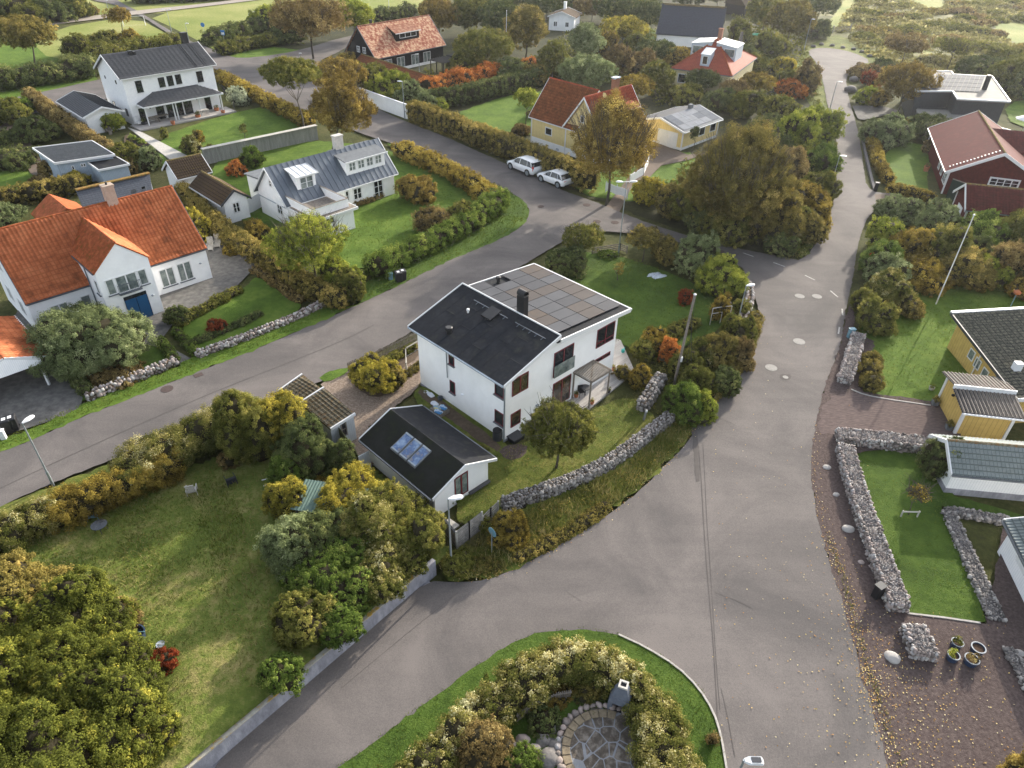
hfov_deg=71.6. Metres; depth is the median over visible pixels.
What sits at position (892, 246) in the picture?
shrub
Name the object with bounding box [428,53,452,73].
black pavilion
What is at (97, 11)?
shrub
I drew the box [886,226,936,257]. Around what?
shrub
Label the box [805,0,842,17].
tree
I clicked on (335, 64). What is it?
tree
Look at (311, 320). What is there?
grass verge
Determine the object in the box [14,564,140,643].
shrub
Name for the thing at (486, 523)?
shrub
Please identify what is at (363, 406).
gravel yard
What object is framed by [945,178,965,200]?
green screen
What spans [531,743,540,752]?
boulder
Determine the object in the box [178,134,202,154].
shrub
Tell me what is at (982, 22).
scrub mound
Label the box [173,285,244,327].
hedge
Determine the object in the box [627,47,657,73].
shrub
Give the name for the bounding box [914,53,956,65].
scrub mound
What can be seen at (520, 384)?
window
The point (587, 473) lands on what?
stone wall
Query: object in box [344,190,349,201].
window
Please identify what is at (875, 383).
shrub
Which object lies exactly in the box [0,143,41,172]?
shrub
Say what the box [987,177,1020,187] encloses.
window
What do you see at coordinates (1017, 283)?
shrub
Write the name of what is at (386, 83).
shrub
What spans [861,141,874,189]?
lane edging
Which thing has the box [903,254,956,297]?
shrub
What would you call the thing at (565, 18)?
cottage
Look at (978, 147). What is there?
red house
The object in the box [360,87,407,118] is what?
white wall
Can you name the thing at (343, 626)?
shrub
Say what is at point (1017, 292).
bird feeder
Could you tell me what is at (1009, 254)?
shrub
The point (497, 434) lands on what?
rain barrel
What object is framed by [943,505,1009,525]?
stone wall
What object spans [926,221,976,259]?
shrub
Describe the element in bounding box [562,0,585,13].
shrub
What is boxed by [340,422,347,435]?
window
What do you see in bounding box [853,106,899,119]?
forecourt
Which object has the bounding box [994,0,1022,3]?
scrub mound
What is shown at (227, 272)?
paving
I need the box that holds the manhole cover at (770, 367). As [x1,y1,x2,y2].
[765,364,776,370]
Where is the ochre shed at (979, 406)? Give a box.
[939,371,1023,439]
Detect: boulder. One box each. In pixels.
[516,734,530,743]
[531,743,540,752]
[536,734,550,747]
[538,747,557,767]
[548,737,560,747]
[823,465,830,469]
[842,525,854,532]
[844,85,856,92]
[849,76,857,81]
[884,650,900,663]
[1015,649,1023,656]
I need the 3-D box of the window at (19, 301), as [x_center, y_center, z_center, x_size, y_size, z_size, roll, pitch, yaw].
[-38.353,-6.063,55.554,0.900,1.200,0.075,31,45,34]
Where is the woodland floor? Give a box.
[276,0,832,257]
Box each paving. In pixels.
[15,234,254,369]
[606,141,697,211]
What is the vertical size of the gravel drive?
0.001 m
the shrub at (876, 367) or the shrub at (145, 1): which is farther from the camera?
the shrub at (145, 1)
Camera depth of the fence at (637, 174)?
85.00 m
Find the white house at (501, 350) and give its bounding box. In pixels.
[407,263,631,441]
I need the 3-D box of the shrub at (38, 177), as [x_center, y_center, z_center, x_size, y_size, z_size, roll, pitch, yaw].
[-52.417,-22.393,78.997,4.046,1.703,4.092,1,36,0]
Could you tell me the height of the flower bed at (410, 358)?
0.001 m
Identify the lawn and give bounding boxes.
[0,171,32,189]
[0,455,448,767]
[81,346,168,400]
[154,152,166,168]
[161,107,301,155]
[183,277,300,347]
[212,141,475,267]
[414,386,506,455]
[457,398,654,523]
[460,92,540,134]
[564,252,733,356]
[575,152,694,200]
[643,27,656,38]
[796,35,890,109]
[857,449,1023,621]
[859,283,1023,400]
[885,143,929,190]
[1005,100,1023,126]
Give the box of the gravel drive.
[817,393,960,436]
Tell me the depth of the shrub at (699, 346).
52.00 m
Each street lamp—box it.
[22,415,54,486]
[397,81,404,118]
[447,494,462,555]
[616,180,636,256]
[739,283,754,313]
[740,756,763,767]
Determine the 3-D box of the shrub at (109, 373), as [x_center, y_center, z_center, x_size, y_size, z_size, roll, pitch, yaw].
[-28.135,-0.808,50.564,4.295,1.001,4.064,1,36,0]
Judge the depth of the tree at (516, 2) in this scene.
180.28 m
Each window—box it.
[5,285,14,301]
[17,298,26,314]
[49,301,67,313]
[80,294,92,307]
[134,80,144,93]
[138,108,147,121]
[155,106,165,118]
[157,77,165,87]
[158,266,178,288]
[166,75,174,86]
[166,102,184,117]
[175,74,182,84]
[176,260,195,282]
[183,100,193,113]
[196,71,203,82]
[204,97,212,109]
[232,201,240,213]
[276,203,283,215]
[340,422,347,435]
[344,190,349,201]
[352,186,362,200]
[373,180,383,198]
[397,56,404,66]
[411,53,418,65]
[423,51,430,62]
[447,354,454,367]
[448,380,455,395]
[454,470,467,494]
[493,384,503,400]
[493,409,502,428]
[511,409,520,427]
[512,371,528,396]
[545,126,551,136]
[552,374,571,403]
[553,343,573,377]
[596,320,615,348]
[596,351,610,361]
[677,73,684,82]
[698,127,705,136]
[709,123,715,132]
[941,173,947,185]
[967,348,975,361]
[972,357,981,370]
[980,366,989,375]
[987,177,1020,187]
[1015,556,1023,575]
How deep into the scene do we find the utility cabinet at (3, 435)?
44.80 m
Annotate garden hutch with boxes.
[290,479,368,513]
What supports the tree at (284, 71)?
on the lawn at (259, 121)
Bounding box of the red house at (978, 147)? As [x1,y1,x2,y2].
[927,110,1023,193]
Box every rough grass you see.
[457,370,716,579]
[465,423,692,580]
[637,335,710,427]
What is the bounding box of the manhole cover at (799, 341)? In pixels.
[793,338,804,344]
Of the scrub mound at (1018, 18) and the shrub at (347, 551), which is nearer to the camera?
the shrub at (347, 551)
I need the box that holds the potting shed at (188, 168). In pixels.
[161,153,212,186]
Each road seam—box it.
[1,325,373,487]
[698,447,718,722]
[703,449,719,706]
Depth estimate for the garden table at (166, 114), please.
100.35 m
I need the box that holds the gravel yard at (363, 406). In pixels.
[321,342,420,465]
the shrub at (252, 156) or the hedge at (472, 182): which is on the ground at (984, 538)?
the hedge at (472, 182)
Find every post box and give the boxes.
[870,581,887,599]
[873,182,879,191]
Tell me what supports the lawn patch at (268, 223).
on the lawn at (295, 152)
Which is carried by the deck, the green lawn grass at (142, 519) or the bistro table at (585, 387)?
the bistro table at (585, 387)
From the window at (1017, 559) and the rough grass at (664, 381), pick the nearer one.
the window at (1017, 559)
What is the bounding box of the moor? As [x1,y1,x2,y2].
[800,0,1016,73]
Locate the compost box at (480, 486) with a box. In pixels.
[469,479,490,494]
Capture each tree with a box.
[0,12,58,63]
[101,5,131,30]
[238,123,247,138]
[256,55,322,126]
[260,206,350,276]
[266,0,354,58]
[306,70,379,148]
[312,55,368,89]
[328,0,375,31]
[417,0,461,32]
[449,0,488,29]
[451,26,515,66]
[474,0,521,31]
[502,2,549,57]
[505,0,525,4]
[512,87,538,123]
[519,387,601,468]
[524,0,571,18]
[536,38,569,76]
[555,51,618,88]
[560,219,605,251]
[565,87,660,205]
[567,21,606,55]
[572,0,601,15]
[590,0,638,17]
[598,14,649,42]
[602,42,636,75]
[612,262,624,279]
[619,72,656,95]
[623,223,668,261]
[629,0,662,27]
[635,38,677,58]
[637,58,676,95]
[672,0,705,4]
[675,116,801,220]
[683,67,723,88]
[689,126,699,151]
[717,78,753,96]
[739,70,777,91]
[745,0,781,30]
[762,0,817,39]
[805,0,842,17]
[873,59,945,112]
[881,30,935,61]
[904,474,940,514]
[928,34,976,68]
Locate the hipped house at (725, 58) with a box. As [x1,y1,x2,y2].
[671,28,756,91]
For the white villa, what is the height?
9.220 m
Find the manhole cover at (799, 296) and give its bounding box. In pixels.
[795,294,804,297]
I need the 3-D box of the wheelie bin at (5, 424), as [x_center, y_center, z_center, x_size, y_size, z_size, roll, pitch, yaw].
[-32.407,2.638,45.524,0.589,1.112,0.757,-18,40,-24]
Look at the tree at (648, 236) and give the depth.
65.14 m
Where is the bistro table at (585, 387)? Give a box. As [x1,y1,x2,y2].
[581,384,589,394]
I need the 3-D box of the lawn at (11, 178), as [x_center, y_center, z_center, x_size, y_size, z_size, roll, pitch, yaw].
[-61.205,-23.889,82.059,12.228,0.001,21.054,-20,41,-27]
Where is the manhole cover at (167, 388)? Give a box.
[161,385,172,392]
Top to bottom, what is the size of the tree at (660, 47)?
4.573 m
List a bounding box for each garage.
[358,405,497,512]
[644,103,722,150]
[928,433,1023,500]
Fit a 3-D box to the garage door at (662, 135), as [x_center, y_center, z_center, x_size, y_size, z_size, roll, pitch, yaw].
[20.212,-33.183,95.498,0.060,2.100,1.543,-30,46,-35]
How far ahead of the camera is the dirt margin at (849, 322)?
55.46 m
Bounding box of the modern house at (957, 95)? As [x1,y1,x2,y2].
[900,70,1010,123]
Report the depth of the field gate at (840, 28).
166.75 m
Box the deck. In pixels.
[568,339,633,415]
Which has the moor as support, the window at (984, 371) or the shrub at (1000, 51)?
the shrub at (1000, 51)
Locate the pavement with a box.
[875,194,901,202]
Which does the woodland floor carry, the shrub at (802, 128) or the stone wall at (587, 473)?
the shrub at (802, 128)
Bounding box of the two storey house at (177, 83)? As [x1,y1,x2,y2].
[93,32,235,131]
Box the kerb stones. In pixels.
[619,634,727,767]
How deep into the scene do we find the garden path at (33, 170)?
90.85 m
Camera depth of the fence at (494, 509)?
40.11 m
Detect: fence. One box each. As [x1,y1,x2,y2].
[200,124,318,163]
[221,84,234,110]
[247,193,261,212]
[338,428,358,461]
[347,333,417,371]
[405,341,417,369]
[424,505,455,546]
[426,500,433,508]
[455,511,482,548]
[483,500,498,520]
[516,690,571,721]
[592,243,627,253]
[629,156,649,182]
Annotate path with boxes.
[0,123,41,174]
[45,0,251,25]
[95,0,223,66]
[128,127,186,158]
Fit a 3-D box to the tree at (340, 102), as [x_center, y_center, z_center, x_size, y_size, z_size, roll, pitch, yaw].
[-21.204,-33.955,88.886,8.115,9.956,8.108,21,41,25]
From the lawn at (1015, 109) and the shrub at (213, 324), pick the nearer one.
the shrub at (213, 324)
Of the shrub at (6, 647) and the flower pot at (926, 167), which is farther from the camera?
the flower pot at (926, 167)
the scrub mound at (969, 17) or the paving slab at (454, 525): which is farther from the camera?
the scrub mound at (969, 17)
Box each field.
[0,36,95,97]
[37,20,169,58]
[53,0,227,25]
[153,0,422,53]
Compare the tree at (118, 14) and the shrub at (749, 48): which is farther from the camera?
the tree at (118, 14)
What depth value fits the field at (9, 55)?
131.66 m
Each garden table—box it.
[90,519,108,533]
[155,113,168,120]
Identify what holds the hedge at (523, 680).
on the grass island
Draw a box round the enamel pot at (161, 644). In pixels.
[156,640,164,647]
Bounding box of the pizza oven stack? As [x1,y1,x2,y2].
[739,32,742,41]
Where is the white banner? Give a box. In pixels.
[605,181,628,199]
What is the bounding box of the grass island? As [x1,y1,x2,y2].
[338,629,724,767]
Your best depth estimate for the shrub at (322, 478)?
41.06 m
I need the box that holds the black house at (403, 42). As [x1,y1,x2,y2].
[344,14,445,67]
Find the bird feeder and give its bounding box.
[1010,290,1021,305]
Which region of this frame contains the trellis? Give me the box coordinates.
[709,305,731,324]
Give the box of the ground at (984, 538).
[0,0,1023,655]
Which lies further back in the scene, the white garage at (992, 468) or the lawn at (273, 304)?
the lawn at (273, 304)
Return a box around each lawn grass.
[27,476,246,600]
[860,452,982,617]
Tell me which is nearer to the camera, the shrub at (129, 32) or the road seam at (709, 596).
the road seam at (709, 596)
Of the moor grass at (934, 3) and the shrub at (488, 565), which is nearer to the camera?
the shrub at (488, 565)
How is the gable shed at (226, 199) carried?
on the ground at (984, 538)
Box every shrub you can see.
[0,0,7,15]
[0,0,51,20]
[0,96,32,125]
[0,128,15,147]
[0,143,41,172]
[0,201,28,226]
[0,547,78,625]
[0,589,28,635]
[0,612,98,697]
[0,634,31,709]
[0,693,65,731]
[0,698,152,767]
[3,114,63,144]
[4,94,36,111]
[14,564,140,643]
[19,658,98,743]
[22,300,158,381]
[25,0,77,23]
[26,173,56,184]
[35,159,52,174]
[54,0,96,18]
[58,32,91,54]
[62,169,93,185]
[65,629,170,705]
[74,666,184,767]
[83,2,99,16]
[84,29,118,44]
[85,360,146,389]
[100,112,126,131]
[106,140,141,170]
[115,27,141,42]
[117,595,143,630]
[125,0,173,3]
[126,133,136,143]
[135,137,148,147]
[137,145,163,171]
[149,646,180,675]
[159,127,168,138]
[161,304,193,326]
[162,0,196,2]
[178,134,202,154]
[185,206,212,243]
[188,129,205,142]
[205,317,227,332]
[207,388,281,464]
[215,452,240,470]
[222,245,239,256]
[224,158,247,176]
[225,85,251,105]
[238,145,267,168]
[246,3,278,20]
[252,510,318,583]
[253,387,307,449]
[255,651,308,697]
[260,474,306,519]
[264,449,315,488]
[267,586,337,650]
[269,18,306,44]
[269,411,331,480]
[276,543,342,591]
[290,504,351,557]
[297,557,373,616]
[313,459,392,513]
[315,472,331,481]
[316,254,366,285]
[318,598,367,651]
[320,436,357,477]
[322,533,372,574]
[332,265,366,302]
[334,490,403,551]
[337,51,360,70]
[346,351,402,395]
[352,60,385,89]
[353,556,409,606]
[361,538,428,581]
[364,67,410,98]
[368,476,428,518]
[388,364,407,391]
[390,505,446,560]
[392,78,427,103]
[392,173,437,205]
[409,204,452,232]
[411,89,439,105]
[436,97,448,110]
[440,546,474,579]
[444,51,483,73]
[446,198,471,215]
[452,712,514,767]
[471,552,505,580]
[479,511,499,536]
[480,444,489,451]
[486,506,530,552]
[493,55,524,76]
[503,739,545,767]
[511,122,530,135]
[521,55,538,64]
[524,61,547,85]
[524,703,562,739]
[526,682,573,714]
[550,56,575,78]
[561,682,605,704]
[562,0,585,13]
[570,689,608,718]
[588,29,619,56]
[597,249,619,260]
[610,363,630,382]
[622,31,646,52]
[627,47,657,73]
[628,363,652,390]
[629,336,657,362]
[630,176,666,206]
[639,324,667,353]
[650,233,678,265]
[654,182,682,220]
[657,335,681,363]
[661,46,690,65]
[661,379,704,427]
[662,83,675,94]
[665,82,703,105]
[666,178,708,229]
[667,348,704,378]
[671,229,720,279]
[676,363,718,393]
[677,287,693,306]
[689,336,718,370]
[693,251,749,297]
[694,388,718,426]
[695,209,763,248]
[700,87,736,112]
[704,331,740,368]
[705,730,720,745]
[708,291,733,320]
[713,364,742,397]
[718,313,757,345]
[726,17,753,43]
[727,89,767,118]
[731,335,755,371]
[732,298,751,314]
[743,44,759,54]
[743,111,783,134]
[746,194,805,243]
[751,29,790,56]
[751,51,771,72]
[757,93,803,119]
[763,229,800,257]
[768,56,797,72]
[771,106,823,151]
[773,77,808,98]
[773,132,794,149]
[775,67,797,82]
[781,144,810,181]
[787,179,832,208]
[793,57,822,95]
[797,205,813,244]
[800,170,843,200]
[801,211,830,244]
[803,18,832,40]
[806,138,846,174]
[809,103,849,145]
[811,203,832,232]
[844,62,882,77]
[849,286,874,311]
[851,85,878,104]
[855,291,901,336]
[856,358,885,375]
[857,111,915,150]
[858,238,905,271]
[858,371,886,393]
[860,69,885,86]
[861,350,884,365]
[862,251,912,282]
[864,267,919,310]
[865,214,905,247]
[866,90,890,106]
[871,193,924,226]
[872,55,895,69]
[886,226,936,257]
[895,297,926,319]
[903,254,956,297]
[908,111,952,141]
[910,197,960,232]
[915,435,965,481]
[921,139,931,152]
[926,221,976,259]
[940,245,999,292]
[953,53,1007,75]
[956,208,1012,245]
[970,233,994,253]
[978,249,1015,290]
[982,45,1023,58]
[984,52,1023,88]
[989,238,1023,278]
[995,208,1023,244]
[996,746,1023,767]
[1001,70,1023,99]
[1003,275,1023,301]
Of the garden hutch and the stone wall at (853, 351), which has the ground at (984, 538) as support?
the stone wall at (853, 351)
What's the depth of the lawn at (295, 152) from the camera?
77.44 m
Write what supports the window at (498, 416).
in the white house at (501, 350)
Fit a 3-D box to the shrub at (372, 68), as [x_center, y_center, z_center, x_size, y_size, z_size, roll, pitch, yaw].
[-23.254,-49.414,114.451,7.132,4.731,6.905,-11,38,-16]
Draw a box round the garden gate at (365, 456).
[358,451,371,471]
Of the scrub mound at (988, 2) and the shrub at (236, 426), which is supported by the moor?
the scrub mound at (988, 2)
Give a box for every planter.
[931,395,940,405]
[945,419,954,430]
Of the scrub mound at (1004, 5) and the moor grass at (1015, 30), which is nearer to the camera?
the moor grass at (1015, 30)
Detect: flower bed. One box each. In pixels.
[351,344,418,396]
[418,389,500,450]
[499,444,527,459]
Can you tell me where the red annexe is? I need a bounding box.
[952,183,1023,218]
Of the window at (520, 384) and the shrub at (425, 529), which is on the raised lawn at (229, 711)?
the shrub at (425, 529)
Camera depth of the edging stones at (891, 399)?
49.94 m
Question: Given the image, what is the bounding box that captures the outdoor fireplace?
[607,679,632,713]
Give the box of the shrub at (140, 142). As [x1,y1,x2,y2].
[135,137,148,147]
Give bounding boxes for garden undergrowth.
[424,0,835,250]
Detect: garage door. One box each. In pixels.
[657,128,667,145]
[666,131,677,148]
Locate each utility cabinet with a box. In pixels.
[0,428,6,439]
[846,327,856,337]
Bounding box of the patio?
[559,706,639,767]
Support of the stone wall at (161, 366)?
on the ground at (984, 538)
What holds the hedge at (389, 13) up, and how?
on the woodland floor
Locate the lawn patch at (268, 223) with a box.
[264,221,308,261]
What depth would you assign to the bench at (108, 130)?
95.75 m
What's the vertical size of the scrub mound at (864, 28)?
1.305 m
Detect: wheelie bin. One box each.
[0,415,13,433]
[5,413,19,431]
[394,270,401,282]
[398,268,406,280]
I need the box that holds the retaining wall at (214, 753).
[184,558,436,767]
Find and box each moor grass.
[830,0,854,29]
[910,35,931,53]
[915,0,944,7]
[994,20,1023,43]
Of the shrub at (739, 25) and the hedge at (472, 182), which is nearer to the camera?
the hedge at (472, 182)
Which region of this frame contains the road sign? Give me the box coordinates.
[488,527,495,551]
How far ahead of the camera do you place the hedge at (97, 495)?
39.77 m
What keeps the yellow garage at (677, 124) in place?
on the ground at (984, 538)
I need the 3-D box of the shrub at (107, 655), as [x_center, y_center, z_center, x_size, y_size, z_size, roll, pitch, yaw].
[-16.241,12.192,28.603,4.176,4.188,4.159,1,36,0]
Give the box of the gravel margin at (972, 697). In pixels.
[811,338,1023,767]
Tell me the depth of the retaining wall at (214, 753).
30.91 m
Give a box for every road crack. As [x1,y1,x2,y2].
[344,593,456,685]
[721,689,734,755]
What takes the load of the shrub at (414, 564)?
on the raised lawn at (229, 711)
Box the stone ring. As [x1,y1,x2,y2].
[554,701,624,767]
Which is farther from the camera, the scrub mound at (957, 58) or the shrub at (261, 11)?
the shrub at (261, 11)
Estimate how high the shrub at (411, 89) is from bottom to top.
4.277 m
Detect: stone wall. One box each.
[84,356,178,400]
[194,300,325,357]
[500,410,675,511]
[636,371,667,411]
[740,281,754,317]
[834,427,930,453]
[835,442,910,612]
[836,331,866,384]
[898,623,939,662]
[940,509,1007,622]
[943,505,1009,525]
[1002,646,1023,690]
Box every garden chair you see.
[184,483,197,495]
[223,472,237,486]
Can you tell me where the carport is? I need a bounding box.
[0,315,50,384]
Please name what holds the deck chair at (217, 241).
on the paving at (227, 272)
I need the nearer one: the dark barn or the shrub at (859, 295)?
the shrub at (859, 295)
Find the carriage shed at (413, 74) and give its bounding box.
[356,53,429,86]
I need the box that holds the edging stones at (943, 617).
[908,612,980,623]
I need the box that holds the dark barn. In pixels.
[724,0,751,16]
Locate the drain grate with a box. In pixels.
[193,372,202,377]
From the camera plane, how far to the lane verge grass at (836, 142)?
70.02 m
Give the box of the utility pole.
[673,293,696,384]
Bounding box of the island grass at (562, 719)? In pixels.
[338,627,723,767]
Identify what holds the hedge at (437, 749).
on the grass island
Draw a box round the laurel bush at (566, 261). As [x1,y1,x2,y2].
[545,243,588,278]
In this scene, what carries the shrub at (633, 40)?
on the woodland floor
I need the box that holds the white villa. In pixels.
[0,182,212,325]
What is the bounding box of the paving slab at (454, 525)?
[447,519,458,529]
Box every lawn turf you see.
[339,181,454,261]
[569,256,732,342]
[862,287,1019,403]
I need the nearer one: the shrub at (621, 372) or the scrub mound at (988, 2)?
the shrub at (621, 372)
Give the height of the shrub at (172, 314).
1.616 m
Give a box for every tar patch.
[691,423,699,481]
[780,374,791,379]
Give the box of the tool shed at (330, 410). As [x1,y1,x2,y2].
[279,373,356,442]
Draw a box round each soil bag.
[434,409,442,414]
[439,404,446,409]
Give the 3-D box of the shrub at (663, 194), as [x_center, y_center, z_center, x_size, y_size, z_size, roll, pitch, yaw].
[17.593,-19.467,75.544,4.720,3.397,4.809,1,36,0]
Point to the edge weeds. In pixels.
(864, 644)
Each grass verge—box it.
[0,300,360,451]
[0,398,274,516]
[3,76,97,97]
[230,47,295,57]
[320,368,347,381]
[343,143,529,306]
[442,314,750,581]
[798,145,838,257]
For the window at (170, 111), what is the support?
in the two storey house at (177, 83)
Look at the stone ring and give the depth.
30.50 m
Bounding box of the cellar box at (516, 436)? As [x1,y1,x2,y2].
[507,429,524,443]
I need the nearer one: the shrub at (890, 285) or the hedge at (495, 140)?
the shrub at (890, 285)
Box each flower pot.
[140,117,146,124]
[923,162,931,171]
[929,383,936,390]
[946,648,960,662]
[950,635,964,649]
[963,651,980,667]
[970,641,986,655]
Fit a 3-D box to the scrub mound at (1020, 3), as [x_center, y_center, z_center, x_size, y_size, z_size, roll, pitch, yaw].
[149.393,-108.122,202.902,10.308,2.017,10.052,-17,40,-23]
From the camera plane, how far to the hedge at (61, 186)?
76.06 m
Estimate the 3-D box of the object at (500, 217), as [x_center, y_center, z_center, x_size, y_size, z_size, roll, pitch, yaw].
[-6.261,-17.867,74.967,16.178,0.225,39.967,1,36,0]
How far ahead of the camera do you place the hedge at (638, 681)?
30.93 m
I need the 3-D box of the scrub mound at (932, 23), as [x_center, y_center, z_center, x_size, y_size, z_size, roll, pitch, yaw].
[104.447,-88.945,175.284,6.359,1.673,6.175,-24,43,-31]
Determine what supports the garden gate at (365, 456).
on the ground at (984, 538)
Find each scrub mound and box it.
[844,13,878,22]
[849,7,875,13]
[850,31,878,38]
[852,2,870,6]
[854,24,875,30]
[867,25,902,35]
[868,9,889,15]
[869,38,889,46]
[874,1,893,6]
[877,15,893,21]
[883,12,907,18]
[891,22,931,34]
[893,1,914,8]
[903,12,923,19]
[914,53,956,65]
[918,7,949,14]
[923,20,946,26]
[934,21,970,31]
[934,33,970,39]
[943,0,968,5]
[946,5,977,14]
[947,55,965,63]
[954,13,976,20]
[959,25,991,35]
[962,0,986,6]
[969,12,987,18]
[971,6,985,10]
[971,18,999,25]
[971,40,1012,50]
[975,0,1000,5]
[985,16,1010,23]
[986,9,1007,15]
[986,29,1009,36]
[990,3,1012,8]
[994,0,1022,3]
[1006,13,1023,22]
[1008,4,1023,9]
[1010,43,1023,51]
[1013,1,1023,6]
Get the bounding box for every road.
[0,36,796,506]
[18,67,215,112]
[215,48,890,767]
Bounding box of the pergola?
[572,360,611,407]
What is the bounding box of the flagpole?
[935,214,974,303]
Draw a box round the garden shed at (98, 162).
[32,140,130,182]
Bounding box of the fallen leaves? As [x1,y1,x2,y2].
[458,328,1014,767]
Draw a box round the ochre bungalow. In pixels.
[947,307,1023,422]
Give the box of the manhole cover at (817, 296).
[812,294,821,298]
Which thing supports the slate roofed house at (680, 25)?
on the ground at (984, 538)
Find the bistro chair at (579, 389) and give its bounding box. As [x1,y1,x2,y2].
[577,384,584,397]
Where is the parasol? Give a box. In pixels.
[1016,115,1023,129]
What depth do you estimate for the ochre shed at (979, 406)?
46.67 m
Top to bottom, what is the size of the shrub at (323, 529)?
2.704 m
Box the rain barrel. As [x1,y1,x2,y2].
[493,427,501,441]
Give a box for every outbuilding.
[55,90,124,133]
[75,172,152,206]
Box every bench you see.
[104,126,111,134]
[148,115,159,122]
[900,510,920,516]
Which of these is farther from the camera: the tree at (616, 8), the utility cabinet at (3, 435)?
the tree at (616, 8)
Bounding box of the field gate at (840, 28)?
[832,24,851,32]
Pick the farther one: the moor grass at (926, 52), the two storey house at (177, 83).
the moor grass at (926, 52)
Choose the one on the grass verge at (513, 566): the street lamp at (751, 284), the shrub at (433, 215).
the street lamp at (751, 284)
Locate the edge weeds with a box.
[825,531,904,763]
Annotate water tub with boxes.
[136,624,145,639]
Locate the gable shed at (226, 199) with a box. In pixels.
[189,170,251,222]
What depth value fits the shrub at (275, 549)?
34.91 m
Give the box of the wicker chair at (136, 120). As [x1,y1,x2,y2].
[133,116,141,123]
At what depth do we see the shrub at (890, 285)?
59.45 m
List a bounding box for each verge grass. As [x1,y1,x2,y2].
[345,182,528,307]
[786,140,837,259]
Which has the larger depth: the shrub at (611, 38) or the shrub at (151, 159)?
the shrub at (611, 38)
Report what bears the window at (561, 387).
in the white house at (501, 350)
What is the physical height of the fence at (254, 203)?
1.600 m
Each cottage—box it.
[244,133,398,234]
[547,1,581,30]
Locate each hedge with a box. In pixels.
[0,51,99,91]
[0,173,87,205]
[0,494,71,555]
[20,86,139,174]
[34,440,187,534]
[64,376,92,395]
[82,31,181,59]
[107,399,245,495]
[153,335,180,360]
[170,326,201,355]
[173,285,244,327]
[174,180,348,309]
[179,309,263,349]
[198,15,272,45]
[212,32,296,55]
[213,68,315,126]
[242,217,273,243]
[248,264,305,303]
[354,193,384,205]
[361,187,510,279]
[372,1,418,22]
[377,686,509,767]
[380,343,417,361]
[390,139,499,201]
[404,360,419,377]
[405,99,600,194]
[419,61,502,90]
[425,66,550,106]
[473,634,637,729]
[510,498,612,563]
[613,654,664,705]
[621,685,705,767]
[628,314,702,359]
[710,310,765,401]
[864,136,897,184]
[884,181,937,202]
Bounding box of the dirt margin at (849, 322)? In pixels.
[828,306,854,384]
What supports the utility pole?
on the ground at (984, 538)
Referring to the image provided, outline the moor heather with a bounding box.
[835,0,1023,101]
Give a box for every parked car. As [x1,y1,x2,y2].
[507,155,542,176]
[537,169,572,188]
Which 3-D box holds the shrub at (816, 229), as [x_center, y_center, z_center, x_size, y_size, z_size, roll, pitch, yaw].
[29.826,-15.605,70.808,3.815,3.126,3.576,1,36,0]
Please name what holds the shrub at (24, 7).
on the field at (101, 6)
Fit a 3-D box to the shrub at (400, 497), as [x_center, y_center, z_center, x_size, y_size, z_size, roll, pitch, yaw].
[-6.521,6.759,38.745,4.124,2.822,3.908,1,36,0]
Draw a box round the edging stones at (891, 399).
[851,389,930,405]
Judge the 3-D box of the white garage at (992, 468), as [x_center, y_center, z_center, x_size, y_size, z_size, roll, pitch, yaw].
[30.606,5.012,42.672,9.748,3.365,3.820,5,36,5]
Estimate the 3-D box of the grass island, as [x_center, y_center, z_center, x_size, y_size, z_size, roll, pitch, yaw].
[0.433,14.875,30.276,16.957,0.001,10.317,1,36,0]
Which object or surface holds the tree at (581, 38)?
on the woodland floor
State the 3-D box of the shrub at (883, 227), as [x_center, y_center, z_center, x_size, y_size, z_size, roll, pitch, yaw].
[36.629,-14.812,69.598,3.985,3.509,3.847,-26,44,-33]
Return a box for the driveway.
[0,369,82,430]
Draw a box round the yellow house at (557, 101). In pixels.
[528,76,644,162]
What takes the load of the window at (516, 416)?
in the white house at (501, 350)
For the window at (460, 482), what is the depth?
40.74 m
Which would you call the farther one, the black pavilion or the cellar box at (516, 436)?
the black pavilion
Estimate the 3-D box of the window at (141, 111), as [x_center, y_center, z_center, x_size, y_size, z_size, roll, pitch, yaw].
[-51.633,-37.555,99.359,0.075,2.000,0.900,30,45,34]
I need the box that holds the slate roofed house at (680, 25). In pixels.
[656,3,726,46]
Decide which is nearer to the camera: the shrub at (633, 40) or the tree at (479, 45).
the tree at (479, 45)
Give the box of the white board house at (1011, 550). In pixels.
[997,516,1023,600]
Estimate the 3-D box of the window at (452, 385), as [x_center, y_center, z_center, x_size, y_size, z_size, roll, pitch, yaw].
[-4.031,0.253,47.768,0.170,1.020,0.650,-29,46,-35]
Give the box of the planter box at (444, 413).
[430,403,449,416]
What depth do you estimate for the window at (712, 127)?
97.60 m
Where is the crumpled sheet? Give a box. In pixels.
[647,272,666,278]
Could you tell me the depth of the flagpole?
59.05 m
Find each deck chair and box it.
[206,236,213,249]
[213,234,220,246]
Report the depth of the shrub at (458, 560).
36.75 m
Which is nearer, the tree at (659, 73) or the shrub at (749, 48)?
the tree at (659, 73)

